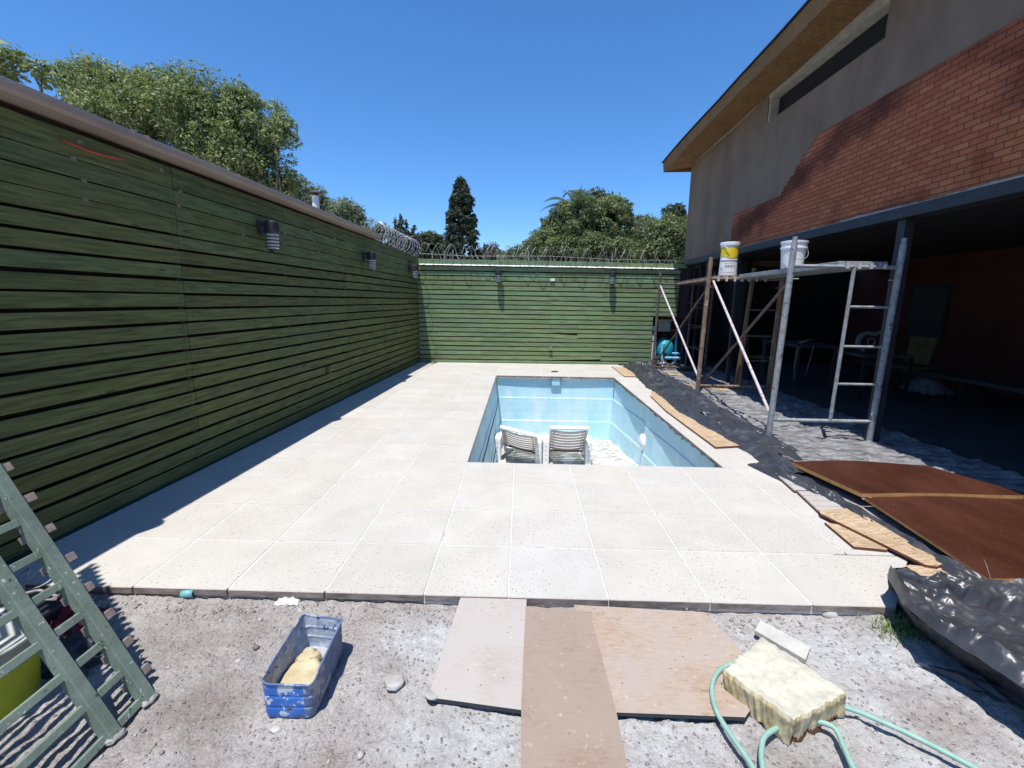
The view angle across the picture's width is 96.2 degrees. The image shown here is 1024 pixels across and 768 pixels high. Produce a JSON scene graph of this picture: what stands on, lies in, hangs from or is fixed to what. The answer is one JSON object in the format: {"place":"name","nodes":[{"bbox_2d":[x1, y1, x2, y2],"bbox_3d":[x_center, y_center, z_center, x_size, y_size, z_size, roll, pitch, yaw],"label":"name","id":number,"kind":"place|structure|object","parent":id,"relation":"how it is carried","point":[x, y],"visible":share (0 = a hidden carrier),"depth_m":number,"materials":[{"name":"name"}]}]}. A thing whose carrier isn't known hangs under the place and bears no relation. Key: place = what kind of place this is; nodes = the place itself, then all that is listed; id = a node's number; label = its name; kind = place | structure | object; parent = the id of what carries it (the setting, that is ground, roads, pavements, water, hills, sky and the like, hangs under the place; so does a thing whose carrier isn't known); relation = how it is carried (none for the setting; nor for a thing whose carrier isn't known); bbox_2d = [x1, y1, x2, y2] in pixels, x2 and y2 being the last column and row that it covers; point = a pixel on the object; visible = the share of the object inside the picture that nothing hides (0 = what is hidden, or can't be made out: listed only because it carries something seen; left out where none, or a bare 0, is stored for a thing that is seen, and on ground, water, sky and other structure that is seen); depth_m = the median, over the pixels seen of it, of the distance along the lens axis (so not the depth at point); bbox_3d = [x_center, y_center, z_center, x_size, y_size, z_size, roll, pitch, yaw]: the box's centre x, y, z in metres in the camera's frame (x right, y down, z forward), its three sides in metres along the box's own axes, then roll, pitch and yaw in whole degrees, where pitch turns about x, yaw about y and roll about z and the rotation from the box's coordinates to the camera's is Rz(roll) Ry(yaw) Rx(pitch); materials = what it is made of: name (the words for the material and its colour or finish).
{"place":"outdoors","nodes":[
{"label":"outdoors","id":0,"kind":"place"},
{"bbox_2d":[0,606,7,613],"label":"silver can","id":1,"kind":"object","parent":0,"point":[3,609],"visible":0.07,"depth_m":1.97,"materials":[{"name":"metal"}]},
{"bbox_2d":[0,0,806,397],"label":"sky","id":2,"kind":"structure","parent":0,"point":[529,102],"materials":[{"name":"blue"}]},
{"bbox_2d":[8,362,907,615],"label":"paving","id":3,"kind":"structure","parent":0,"point":[643,571],"depth_m":3.09,"materials":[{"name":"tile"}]},
{"bbox_2d":[16,567,52,598],"bbox_3d":[-2.435,1.003,2.338,0.281,0.093,0.201,-1,10,-10],"label":"wire tangle","id":4,"kind":"object","parent":3,"relation":"on","point":[26,580],"visible":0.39,"depth_m":2.35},
{"bbox_2d":[469,377,717,467],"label":"pool","id":5,"kind":"structure","parent":3,"relation":"in","point":[630,427],"depth_m":8.99,"materials":[{"name":"blue tile"}]},
{"bbox_2d":[495,425,548,463],"bbox_3d":[0.214,0.901,7.952,0.790,0.712,1.423,4,11,15],"label":"sun lounger","id":6,"kind":"object","parent":5,"relation":"on","point":[519,439],"visible":0.85,"depth_m":7.48,"materials":[{"name":"white plastic"}]},
{"bbox_2d":[540,426,591,464],"bbox_3d":[0.910,0.908,7.931,0.790,0.729,1.360,1,10,1],"label":"sun lounger","id":7,"kind":"object","parent":5,"relation":"on","point":[562,441],"visible":0.93,"depth_m":7.46,"materials":[{"name":"white plastic"}]},
{"bbox_2d":[591,440,624,463],"bbox_3d":[1.618,1.228,8.448,0.656,0.179,1.811,1,10,1],"label":"rubble","id":8,"kind":"object","parent":5,"relation":"on","point":[621,461],"visible":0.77,"depth_m":8.10,"materials":[{"name":"white paint"}]},
{"bbox_2d":[611,366,635,376],"bbox_3d":[2.493,-0.281,10.151,0.350,0.014,1.470,1,10,1],"label":"osb piece","id":9,"kind":"object","parent":3,"relation":"on","point":[624,372],"visible":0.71,"depth_m":10.00,"materials":[{"name":"beige wood"}]},
{"bbox_2d":[650,391,738,448],"bbox_3d":[2.299,0.403,6.329,0.290,0.020,3.040,1,10,1],"label":"osb strip","id":10,"kind":"object","parent":3,"relation":"on","point":[715,440],"visible":0.77,"depth_m":5.57,"materials":[{"name":"beige wood"}]},
{"bbox_2d":[776,473,814,492],"bbox_3d":[2.381,0.831,3.959,0.175,0.027,0.474,1,10,1],"label":"deck tile","id":11,"kind":"object","parent":3,"relation":"on","point":[793,487],"visible":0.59,"depth_m":3.81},
{"bbox_2d":[797,491,841,514],"bbox_3d":[2.360,0.908,3.528,0.240,0.027,0.379,1,10,1],"label":"deck tile","id":12,"kind":"object","parent":3,"relation":"on","point":[816,502],"visible":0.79,"depth_m":3.51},
{"bbox_2d":[824,522,886,551],"bbox_3d":[2.243,1.006,3.003,0.293,0.016,0.308,6,11,25],"label":"osb piece","id":13,"kind":"object","parent":3,"relation":"on","point":[853,540],"visible":0.71,"depth_m":2.97,"materials":[{"name":"beige wood"}]},
{"bbox_2d":[818,508,941,568],"bbox_3d":[2.366,0.987,3.014,0.300,0.016,0.757,1,10,-1],"label":"osb piece","id":14,"kind":"object","parent":13,"relation":"on","point":[877,533],"visible":0.85,"depth_m":3.00,"materials":[{"name":"beige wood"}]},
{"bbox_2d":[901,565,946,575],"bbox_3d":[2.352,1.077,2.618,0.460,0.016,0.140,1,10,1],"label":"osb piece","id":15,"kind":"object","parent":3,"relation":"on","point":[922,571],"visible":0.25,"depth_m":2.63,"materials":[{"name":"beige wood"}]},
{"bbox_2d":[0,591,1023,767],"bbox_3d":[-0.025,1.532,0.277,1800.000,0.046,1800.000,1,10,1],"label":"ground","id":16,"kind":"structure","parent":0,"point":[331,732],"depth_m":1.77,"materials":[{"name":"grey gravel"}]},
{"bbox_2d":[0,613,40,719],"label":"plastic bucket","id":17,"kind":"object","parent":16,"relation":"on","point":[20,684],"visible":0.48,"depth_m":1.73,"materials":[{"name":"plastic"}]},
{"bbox_2d":[0,37,57,91],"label":"loquat tree","id":18,"kind":"object","parent":16,"relation":"on","point":[22,62],"visible":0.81,"depth_m":7.34,"materials":[{"name":"green plant"}]},
{"bbox_2d":[0,600,66,623],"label":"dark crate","id":19,"kind":"object","parent":16,"relation":"on","point":[49,610],"depth_m":2.10,"materials":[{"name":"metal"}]},
{"bbox_2d":[49,596,109,635],"bbox_3d":[-2.106,1.086,2.168,0.299,0.135,0.251,1,10,1],"label":"red cloth","id":20,"kind":"object","parent":16,"relation":"on","point":[65,613],"visible":0.27,"depth_m":2.12,"materials":[{"name":"fabric"}]},
{"bbox_2d":[0,462,159,767],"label":"lattice screen","id":21,"kind":"object","parent":16,"relation":"on","point":[47,645],"visible":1,"depth_m":1.63,"materials":[{"name":"green paint"}]},
{"bbox_2d":[40,629,122,677],"bbox_3d":[-1.940,1.142,1.992,0.390,0.101,0.236,1,10,1],"label":"black bag","id":22,"kind":"object","parent":16,"relation":"on","point":[76,646],"visible":0.34,"depth_m":1.97,"materials":[{"name":"plastic"}]},
{"bbox_2d":[40,46,284,181],"bbox_3d":[-9.136,-4.793,12.491,5.928,7.957,3.300,1,10,1],"label":"walnut tree","id":23,"kind":"object","parent":16,"relation":"on","point":[188,115],"visible":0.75,"depth_m":11.65,"materials":[{"name":"green plant"}]},
{"bbox_2d":[180,590,194,597],"bbox_3d":[-1.691,1.093,2.397,0.058,0.044,0.043,-1,10,-10],"label":"plastic cup","id":24,"kind":"object","parent":16,"relation":"on","point":[185,593],"visible":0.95,"depth_m":2.38,"materials":[{"name":"teal plastic"}]},
{"bbox_2d":[0,101,419,565],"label":"slatted fence","id":25,"kind":"object","parent":16,"relation":"on","point":[163,324],"visible":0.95,"depth_m":3.50,"materials":[{"name":"green painted wood"}]},
{"bbox_2d":[62,139,125,160],"bbox_3d":[-2.709,-1.513,2.997,0.012,0.029,0.416,2,10,5],"label":"orange cable","id":26,"kind":"object","parent":25,"relation":"attached to","point":[73,144],"visible":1,"depth_m":2.97,"materials":[{"name":"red plastic"}]},
{"bbox_2d":[0,75,381,238],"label":"gutter","id":27,"kind":"object","parent":25,"relation":"on","point":[19,95],"visible":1,"depth_m":3.28,"materials":[{"name":"grey metal"}]},
{"bbox_2d":[256,220,280,251],"bbox_3d":[-2.519,-1.533,4.783,0.204,0.313,0.152,1,10,1],"label":"wall lantern","id":28,"kind":"object","parent":25,"relation":"attached to","point":[270,229],"depth_m":4.73,"materials":[{"name":"clear glass"}]},
{"bbox_2d":[308,190,321,208],"bbox_3d":[-2.635,-2.284,6.194,0.170,0.610,0.170,1,10,1],"label":"stove pipe","id":29,"kind":"object","parent":25,"relation":"attached to","point":[315,198],"visible":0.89,"depth_m":6.13,"materials":[{"name":"silver metal"}]},
{"bbox_2d":[326,365,331,373],"bbox_3d":[-2.539,-0.197,6.376,0.045,0.120,0.080,1,10,1],"label":"socket box","id":30,"kind":"object","parent":25,"relation":"attached to","point":[328,369],"visible":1,"depth_m":6.34,"materials":[{"name":"plastic"}]},
{"bbox_2d":[363,252,375,270],"bbox_3d":[-2.333,-2.011,7.559,0.204,0.313,0.152,1,10,1],"label":"wall lantern","id":31,"kind":"object","parent":25,"relation":"attached to","point":[371,258],"depth_m":7.51,"materials":[{"name":"clear glass"}]},
{"bbox_2d":[364,218,420,255],"bbox_3d":[-2.381,-2.926,9.376,0.417,0.454,2.512,2,10,5],"label":"razor wire","id":32,"kind":"object","parent":25,"relation":"attached to","point":[399,233],"visible":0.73,"depth_m":9.27,"materials":[{"name":"silver metal"}]},
{"bbox_2d":[408,265,417,278],"bbox_3d":[-2.162,-2.461,10.117,0.204,0.313,0.152,1,10,1],"label":"wall lantern","id":33,"kind":"object","parent":25,"relation":"attached to","point":[414,268],"depth_m":10.06,"materials":[{"name":"clear glass"}]},
{"bbox_2d":[229,92,304,197],"bbox_3d":[-6.654,-4.333,12.771,2.165,6.919,1.511,1,10,1],"label":"walnut tree","id":34,"kind":"object","parent":16,"relation":"on","point":[278,128],"visible":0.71,"depth_m":12.21,"materials":[{"name":"green plant"}]},
{"bbox_2d":[268,724,281,733],"bbox_3d":[-0.861,1.258,1.676,0.041,0.014,0.032,6,12,27],"label":"flat stone","id":35,"kind":"object","parent":16,"relation":"on","point":[275,728],"visible":1,"depth_m":1.67,"materials":[{"name":"white stone"}]},
{"bbox_2d":[274,597,301,605],"bbox_3d":[-1.161,1.118,2.381,0.126,0.027,0.060,1,10,1],"label":"rag","id":36,"kind":"object","parent":16,"relation":"on","point":[285,600],"visible":1,"depth_m":2.37,"materials":[{"name":"white fabric"}]},
{"bbox_2d":[261,614,341,717],"bbox_3d":[-0.835,1.138,1.882,0.215,0.165,0.386,1,10,1],"label":"plastic container","id":37,"kind":"object","parent":16,"relation":"on","point":[283,700],"visible":0.98,"depth_m":1.83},
{"bbox_2d":[279,658,320,683],"bbox_3d":[-0.851,1.197,1.844,0.167,0.058,0.261,1,10,1],"label":"sponge","id":38,"kind":"object","parent":37,"relation":"in","point":[297,672],"visible":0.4,"depth_m":1.86},
{"bbox_2d":[295,647,322,661],"bbox_3d":[-0.867,1.161,1.957,0.104,0.045,0.074,-6,12,-33],"label":"sponge","id":39,"kind":"object","parent":38,"relation":"on","point":[307,653],"visible":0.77,"depth_m":1.95},
{"bbox_2d":[314,648,327,661],"bbox_3d":[-0.841,1.190,1.966,0.120,0.023,0.135,1,10,1],"label":"plaster residue","id":40,"kind":"object","parent":37,"relation":"in","point":[322,651],"visible":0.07,"depth_m":2.02},
{"bbox_2d":[293,173,392,241],"bbox_3d":[-7.320,-5.376,19.485,4.692,6.597,1.803,1,10,1],"label":"grey shrub tree","id":41,"kind":"object","parent":16,"relation":"on","point":[345,209],"visible":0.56,"depth_m":18.89,"materials":[{"name":"green plant"}]},
{"bbox_2d":[384,674,404,690],"bbox_3d":[-0.478,1.218,1.877,0.080,0.022,0.071,-8,14,-41],"label":"flat stone","id":42,"kind":"object","parent":16,"relation":"on","point":[395,682],"visible":1,"depth_m":1.86,"materials":[{"name":"white stone"}]},
{"bbox_2d":[385,214,421,258],"bbox_3d":[-6.985,-7.294,29.308,2.567,6.835,2.189,1,10,1],"label":"conifer","id":43,"kind":"object","parent":16,"relation":"on","point":[398,225],"visible":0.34,"depth_m":28.75,"materials":[{"name":"green plant"}]},
{"bbox_2d":[425,687,438,700],"bbox_3d":[-0.312,1.226,1.821,0.064,0.014,0.102,15,-10,-2],"label":"flat stone","id":44,"kind":"object","parent":16,"relation":"on","point":[431,695],"visible":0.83,"depth_m":1.79,"materials":[{"name":"white stone"}]},
{"bbox_2d":[413,230,465,258],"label":"round tree","id":45,"kind":"object","parent":16,"relation":"on","point":[428,237],"visible":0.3,"depth_m":42.50,"materials":[{"name":"green plant"}]},
{"bbox_2d":[40,591,854,615],"bbox_3d":[-0.514,1.123,2.624,4.930,0.082,0.455,1,10,1],"label":"paving bed","id":46,"kind":"object","parent":16,"relation":"on","point":[277,598],"visible":0.16,"depth_m":2.40,"materials":[{"name":"concrete"}]},
{"bbox_2d":[441,175,480,259],"bbox_3d":[-3.717,-9.838,33.849,3.399,10.328,3.252,1,10,1],"label":"cypress","id":47,"kind":"object","parent":16,"relation":"on","point":[461,200],"visible":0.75,"depth_m":32.82,"materials":[{"name":"green plant"}]},
{"bbox_2d":[428,598,526,713],"bbox_3d":[-0.122,1.174,2.087,0.367,0.038,0.666,2,10,4],"label":"osb sheet","id":48,"kind":"object","parent":16,"relation":"on","point":[485,648],"visible":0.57,"depth_m":1.99,"materials":[{"name":"beige wood"}]},
{"bbox_2d":[464,242,504,259],"bbox_3d":[-1.894,-8.791,39.024,4.434,6.500,2.733,-2,11,-15],"label":"shrub","id":49,"kind":"object","parent":16,"relation":"on","point":[484,248],"visible":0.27,"depth_m":38.22,"materials":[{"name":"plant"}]},
{"bbox_2d":[497,228,538,260],"bbox_3d":[0.632,-5.749,25.318,3.050,5.457,1.988,1,10,1],"label":"shrub","id":50,"kind":"object","parent":16,"relation":"on","point":[509,253],"visible":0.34,"depth_m":24.86,"materials":[{"name":"green plant"}]},
{"bbox_2d":[417,259,705,364],"bbox_3d":[1.062,-1.680,11.138,7.109,2.500,0.275,1,10,-1],"label":"slatted fence","id":51,"kind":"object","parent":16,"relation":"on","point":[524,312],"visible":0.98,"depth_m":11.05,"materials":[{"name":"green painted wood"},{"name":"white plastic"}]},
{"bbox_2d":[495,270,501,282],"bbox_3d":[-0.316,-2.519,10.775,0.152,0.313,0.204,1,10,1],"label":"wall lantern","id":52,"kind":"object","parent":51,"relation":"attached to","point":[498,273],"depth_m":10.70,"materials":[{"name":"clear glass"}]},
{"bbox_2d":[420,242,683,357],"bbox_3d":[0.898,-1.946,11.059,6.178,2.725,0.548,1,10,-2],"label":"razor wire","id":53,"kind":"object","parent":51,"relation":"attached to","point":[643,255],"visible":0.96,"depth_m":10.81,"materials":[{"name":"silver metal"}]},
{"bbox_2d":[609,271,615,284],"bbox_3d":[2.361,-2.486,10.824,0.152,0.313,0.204,1,10,1],"label":"wall lantern","id":54,"kind":"object","parent":51,"relation":"attached to","point":[612,276],"depth_m":10.74,"materials":[{"name":"clear glass"}]},
{"bbox_2d":[657,318,672,331],"bbox_3d":[3.739,-1.472,11.289,0.380,0.361,0.120,1,10,1],"label":"control box","id":55,"kind":"object","parent":51,"relation":"attached to","point":[664,324],"visible":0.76,"depth_m":11.28,"materials":[{"name":"grey plastic"}]},
{"bbox_2d":[521,606,627,767],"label":"osb sheet","id":56,"kind":"object","parent":16,"relation":"on","point":[593,739],"visible":1,"depth_m":1.77,"materials":[{"name":"beige wood"}]},
{"bbox_2d":[540,184,611,251],"bbox_3d":[2.753,-5.526,20.922,2.756,6.666,2.372,7,12,31],"label":"palm tree","id":57,"kind":"object","parent":16,"relation":"on","point":[583,195],"visible":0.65,"depth_m":20.11,"materials":[{"name":"green plant"}]},
{"bbox_2d":[522,192,640,262],"bbox_3d":[3.269,-5.441,20.898,5.779,6.523,4.205,1,10,1],"label":"round tree","id":58,"kind":"object","parent":16,"relation":"on","point":[596,227],"visible":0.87,"depth_m":20.02,"materials":[{"name":"green plant"}]},
{"bbox_2d":[572,186,616,200],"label":"bare tree","id":59,"kind":"object","parent":16,"relation":"on","point":[598,193],"visible":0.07,"depth_m":28.82,"materials":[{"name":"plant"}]},
{"bbox_2d":[634,212,661,262],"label":"hedge tree","id":60,"kind":"object","parent":16,"relation":"on","point":[642,221],"visible":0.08,"depth_m":22.30,"materials":[{"name":"green plant"}]},
{"bbox_2d":[631,211,687,263],"bbox_3d":[6.555,-4.513,19.388,3.178,5.342,2.178,1,10,1],"label":"hedge tree","id":61,"kind":"object","parent":16,"relation":"on","point":[664,235],"visible":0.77,"depth_m":18.59,"materials":[{"name":"green plant"}]},
{"bbox_2d":[574,605,749,720],"bbox_3d":[0.650,1.197,2.035,0.760,0.016,0.625,1,10,1],"label":"osb sheet","id":62,"kind":"object","parent":16,"relation":"on","point":[631,640],"visible":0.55,"depth_m":1.99,"materials":[{"name":"beige wood"}]},
{"bbox_2d":[660,202,687,218],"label":"tree","id":63,"kind":"object","parent":16,"relation":"on","point":[679,209],"visible":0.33,"depth_m":33.52,"materials":[{"name":"green plant"}]},
{"bbox_2d":[754,620,809,662],"bbox_3d":[1.250,1.190,2.132,0.106,0.030,0.228,-8,14,-40],"label":"stone offcut","id":64,"kind":"object","parent":16,"relation":"on","point":[791,646],"visible":1,"depth_m":2.12,"materials":[{"name":"stone"}]},
{"bbox_2d":[721,637,846,745],"bbox_3d":[1.043,1.201,1.841,0.363,0.136,0.372,-4,11,-25],"label":"foam block","id":65,"kind":"object","parent":16,"relation":"on","point":[769,685],"depth_m":1.75,"materials":[{"name":"beige plastic"}]},
{"bbox_2d":[619,362,966,567],"bbox_3d":[3.363,0.324,7.260,1.695,0.088,10.100,1,10,1],"label":"concrete apron","id":66,"kind":"object","parent":16,"relation":"on","point":[847,496],"depth_m":3.47,"materials":[{"name":"concrete"}]},
{"bbox_2d":[649,326,656,358],"bbox_3d":[3.481,-0.958,11.375,0.162,0.950,0.022,1,10,1],"label":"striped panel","id":67,"kind":"object","parent":66,"relation":"on","point":[652,339],"visible":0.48,"depth_m":11.35,"materials":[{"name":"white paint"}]},
{"bbox_2d":[655,353,666,360],"bbox_3d":[3.654,-0.635,11.376,0.323,0.280,0.171,2,10,5],"label":"pump","id":68,"kind":"object","parent":66,"relation":"on","point":[664,356],"visible":0.41,"depth_m":11.30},
{"bbox_2d":[655,324,681,362],"bbox_3d":[3.918,-0.993,11.467,0.650,1.000,0.632,1,10,1],"label":"pool filter","id":69,"kind":"object","parent":66,"relation":"on","point":[662,342],"visible":0.73,"depth_m":11.37,"materials":[{"name":"blue plastic"}]},
{"bbox_2d":[652,317,688,361],"bbox_3d":[3.983,-1.097,11.656,1.250,1.260,0.720,1,10,1],"label":"pump niche","id":70,"kind":"object","parent":66,"relation":"on","point":[673,325],"visible":0.12,"depth_m":11.93,"materials":[{"name":"black"}]},
{"bbox_2d":[660,371,692,375],"bbox_3d":[3.414,-0.234,9.902,1.000,0.016,0.700,1,10,1],"label":"osb piece","id":71,"kind":"object","parent":66,"relation":"on","point":[675,374],"visible":0.29,"depth_m":9.93,"materials":[{"name":"beige wood"}]},
{"bbox_2d":[625,359,815,477],"bbox_3d":[2.759,0.117,7.463,0.897,0.201,6.950,1,10,1],"label":"plastic sheet","id":72,"kind":"object","parent":66,"relation":"on","point":[694,404],"visible":0.94,"depth_m":5.82,"materials":[{"name":"black plastic"}]},
{"bbox_2d":[658,366,1023,499],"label":"plastic sheet","id":73,"kind":"object","parent":66,"relation":"on","point":[815,441],"visible":0.54,"depth_m":5.21,"materials":[{"name":"grey plastic"}]},
{"bbox_2d":[623,358,692,370],"bbox_3d":[3.405,-0.467,10.648,1.450,0.231,0.950,1,10,1],"label":"plastic sheet","id":74,"kind":"object","parent":73,"relation":"on","point":[662,363],"visible":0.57,"depth_m":10.47,"materials":[{"name":"black plastic"}]},
{"bbox_2d":[686,384,743,392],"bbox_3d":[3.569,0.075,8.168,0.281,0.016,1.112,-7,13,-38],"label":"osb piece","id":75,"kind":"object","parent":73,"relation":"on","point":[725,389],"visible":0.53,"depth_m":8.09,"materials":[{"name":"beige wood"}]},
{"bbox_2d":[734,268,756,388],"bbox_3d":[3.979,-0.895,7.867,0.069,2.110,0.185,-5,12,-30],"label":"timber post","id":76,"kind":"object","parent":73,"relation":"on","point":[736,382],"visible":0.5,"depth_m":7.91,"materials":[{"name":"brown wood"}]},
{"bbox_2d":[768,277,785,397],"bbox_3d":[4.184,-0.911,7.214,0.040,2.380,0.040,1,10,1],"label":"timber post","id":77,"kind":"object","parent":73,"relation":"on","point":[778,327],"visible":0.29,"depth_m":7.22,"materials":[{"name":"brown wood"}]},
{"bbox_2d":[651,236,907,441],"bbox_3d":[3.603,-0.886,7.353,1.416,2.219,4.995,1,10,1],"label":"scaffold","id":78,"kind":"object","parent":73,"relation":"on","point":[787,288],"visible":0.89,"depth_m":5.07,"materials":[{"name":"grey metal"}]},
{"bbox_2d":[677,275,743,284],"bbox_3d":[3.555,-1.892,8.507,0.499,0.090,2.553,2,10,5],"label":"scaffold plank","id":79,"kind":"object","parent":78,"relation":"on","point":[699,280],"visible":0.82,"depth_m":8.12,"materials":[{"name":"brown wood"}]},
{"bbox_2d":[718,242,740,275],"bbox_3d":[3.559,-2.040,7.551,0.306,0.540,0.306,1,10,1],"label":"paint bucket","id":80,"kind":"object","parent":79,"relation":"on","point":[728,258],"visible":0.91,"depth_m":7.45,"materials":[{"name":"white plastic"}]},
{"bbox_2d":[739,261,887,281],"bbox_3d":[3.753,-1.446,6.013,0.500,0.105,2.580,1,10,3],"label":"scaffold plank","id":81,"kind":"object","parent":78,"relation":"on","point":[774,274],"visible":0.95,"depth_m":5.63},
{"bbox_2d":[780,240,808,268],"bbox_3d":[3.596,-1.648,5.874,0.316,0.336,0.333,1,10,1],"label":"bucket","id":82,"kind":"object","parent":81,"relation":"on","point":[802,247],"visible":0.71,"depth_m":5.78,"materials":[{"name":"white plastic"}]},
{"bbox_2d":[791,460,1023,498],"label":"plywood board","id":83,"kind":"object","parent":73,"relation":"on","point":[868,479],"visible":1,"depth_m":3.78,"materials":[{"name":"brown wood"}]},
{"bbox_2d":[748,459,982,578],"bbox_3d":[2.494,0.907,3.396,0.290,0.078,2.002,0,10,-7],"label":"plastic sheet","id":84,"kind":"object","parent":66,"relation":"on","point":[949,565],"visible":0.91,"depth_m":3.43,"materials":[{"name":"black plastic"}]},
{"bbox_2d":[864,496,1023,580],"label":"plywood board","id":85,"kind":"object","parent":66,"relation":"on","point":[970,533],"visible":0.99,"depth_m":3.04,"materials":[{"name":"brown wood"}]},
{"bbox_2d":[821,612,837,617],"bbox_3d":[1.628,1.181,2.355,0.081,0.040,0.043,1,10,1],"label":"round stone","id":86,"kind":"object","parent":16,"relation":"on","point":[829,614],"visible":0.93,"depth_m":2.34,"materials":[{"name":"white stone"}]},
{"bbox_2d":[661,0,1023,475],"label":"house","id":87,"kind":"structure","parent":16,"relation":"on","point":[854,130],"depth_m":6.41,"materials":[{"name":"paint"}]},
{"bbox_2d":[744,337,769,381],"bbox_3d":[5.036,-0.528,9.249,0.475,0.910,0.428,-3,11,-22],"label":"chair","id":88,"kind":"object","parent":87,"relation":"on","point":[763,357],"visible":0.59,"depth_m":9.25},
{"bbox_2d":[760,339,839,386],"bbox_3d":[5.759,-0.453,9.309,0.800,0.778,1.300,1,10,1],"label":"workbench","id":89,"kind":"object","parent":87,"relation":"on","point":[796,344],"visible":0.71,"depth_m":8.74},
{"bbox_2d":[794,338,816,380],"bbox_3d":[5.707,-0.491,8.917,0.269,0.780,0.954,9,13,38],"label":"rope","id":90,"kind":"object","parent":89,"relation":"hanging from","point":[806,340],"visible":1,"depth_m":8.65,"materials":[{"name":"grey"}]},
{"bbox_2d":[768,0,889,121],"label":"window","id":91,"kind":"structure","parent":87,"relation":"in","point":[868,28],"depth_m":5.93,"materials":[{"name":"black glass"}]},
{"bbox_2d":[831,330,915,401],"bbox_3d":[6.031,-0.354,7.696,0.800,1.166,0.700,1,10,1],"label":"table saw","id":92,"kind":"object","parent":87,"relation":"on","point":[863,353],"visible":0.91,"depth_m":7.46,"materials":[{"name":"grey metal"}]},
{"bbox_2d":[892,336,938,384],"bbox_3d":[7.171,-0.352,8.289,0.460,0.988,0.460,-1,10,-9],"label":"chair","id":93,"kind":"object","parent":87,"relation":"on","point":[922,349],"visible":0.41,"depth_m":8.23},
{"bbox_2d":[899,375,956,396],"bbox_3d":[7.408,-0.015,8.188,0.550,0.388,0.600,1,10,1],"label":"plastic sheet","id":94,"kind":"object","parent":87,"relation":"on","point":[925,385],"visible":0.83,"depth_m":8.01,"materials":[{"name":"plastic"}]},
{"bbox_2d":[904,284,952,340],"bbox_3d":[8.561,-1.474,9.477,0.039,1.100,0.900,1,10,1],"label":"window","id":95,"kind":"structure","parent":87,"relation":"in","point":[929,304],"depth_m":9.41,"materials":[{"name":"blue glass"}]},
{"bbox_2d":[853,359,1023,405],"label":"bench","id":96,"kind":"object","parent":87,"relation":"on","point":[971,390],"visible":0.65,"depth_m":7.22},
{"bbox_2d":[709,661,979,767],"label":"garden hose","id":97,"kind":"object","parent":16,"relation":"on","point":[767,734],"visible":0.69,"depth_m":1.64,"materials":[{"name":"rubber"}]},
{"bbox_2d":[887,566,1023,701],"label":"plastic sheet","id":98,"kind":"object","parent":16,"relation":"on","point":[969,617],"visible":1,"depth_m":2.06,"materials":[{"name":"black plastic"}]},
{"bbox_2d":[917,662,1023,708],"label":"plastic strip","id":99,"kind":"object","parent":16,"relation":"on","point":[996,691],"visible":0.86,"depth_m":1.90,"materials":[{"name":"black plastic"}]},
{"bbox_2d":[856,610,934,646],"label":"grass","id":100,"kind":"structure","parent":0,"point":[902,629],"depth_m":2.24,"materials":[{"name":"green plant"}]}
]}

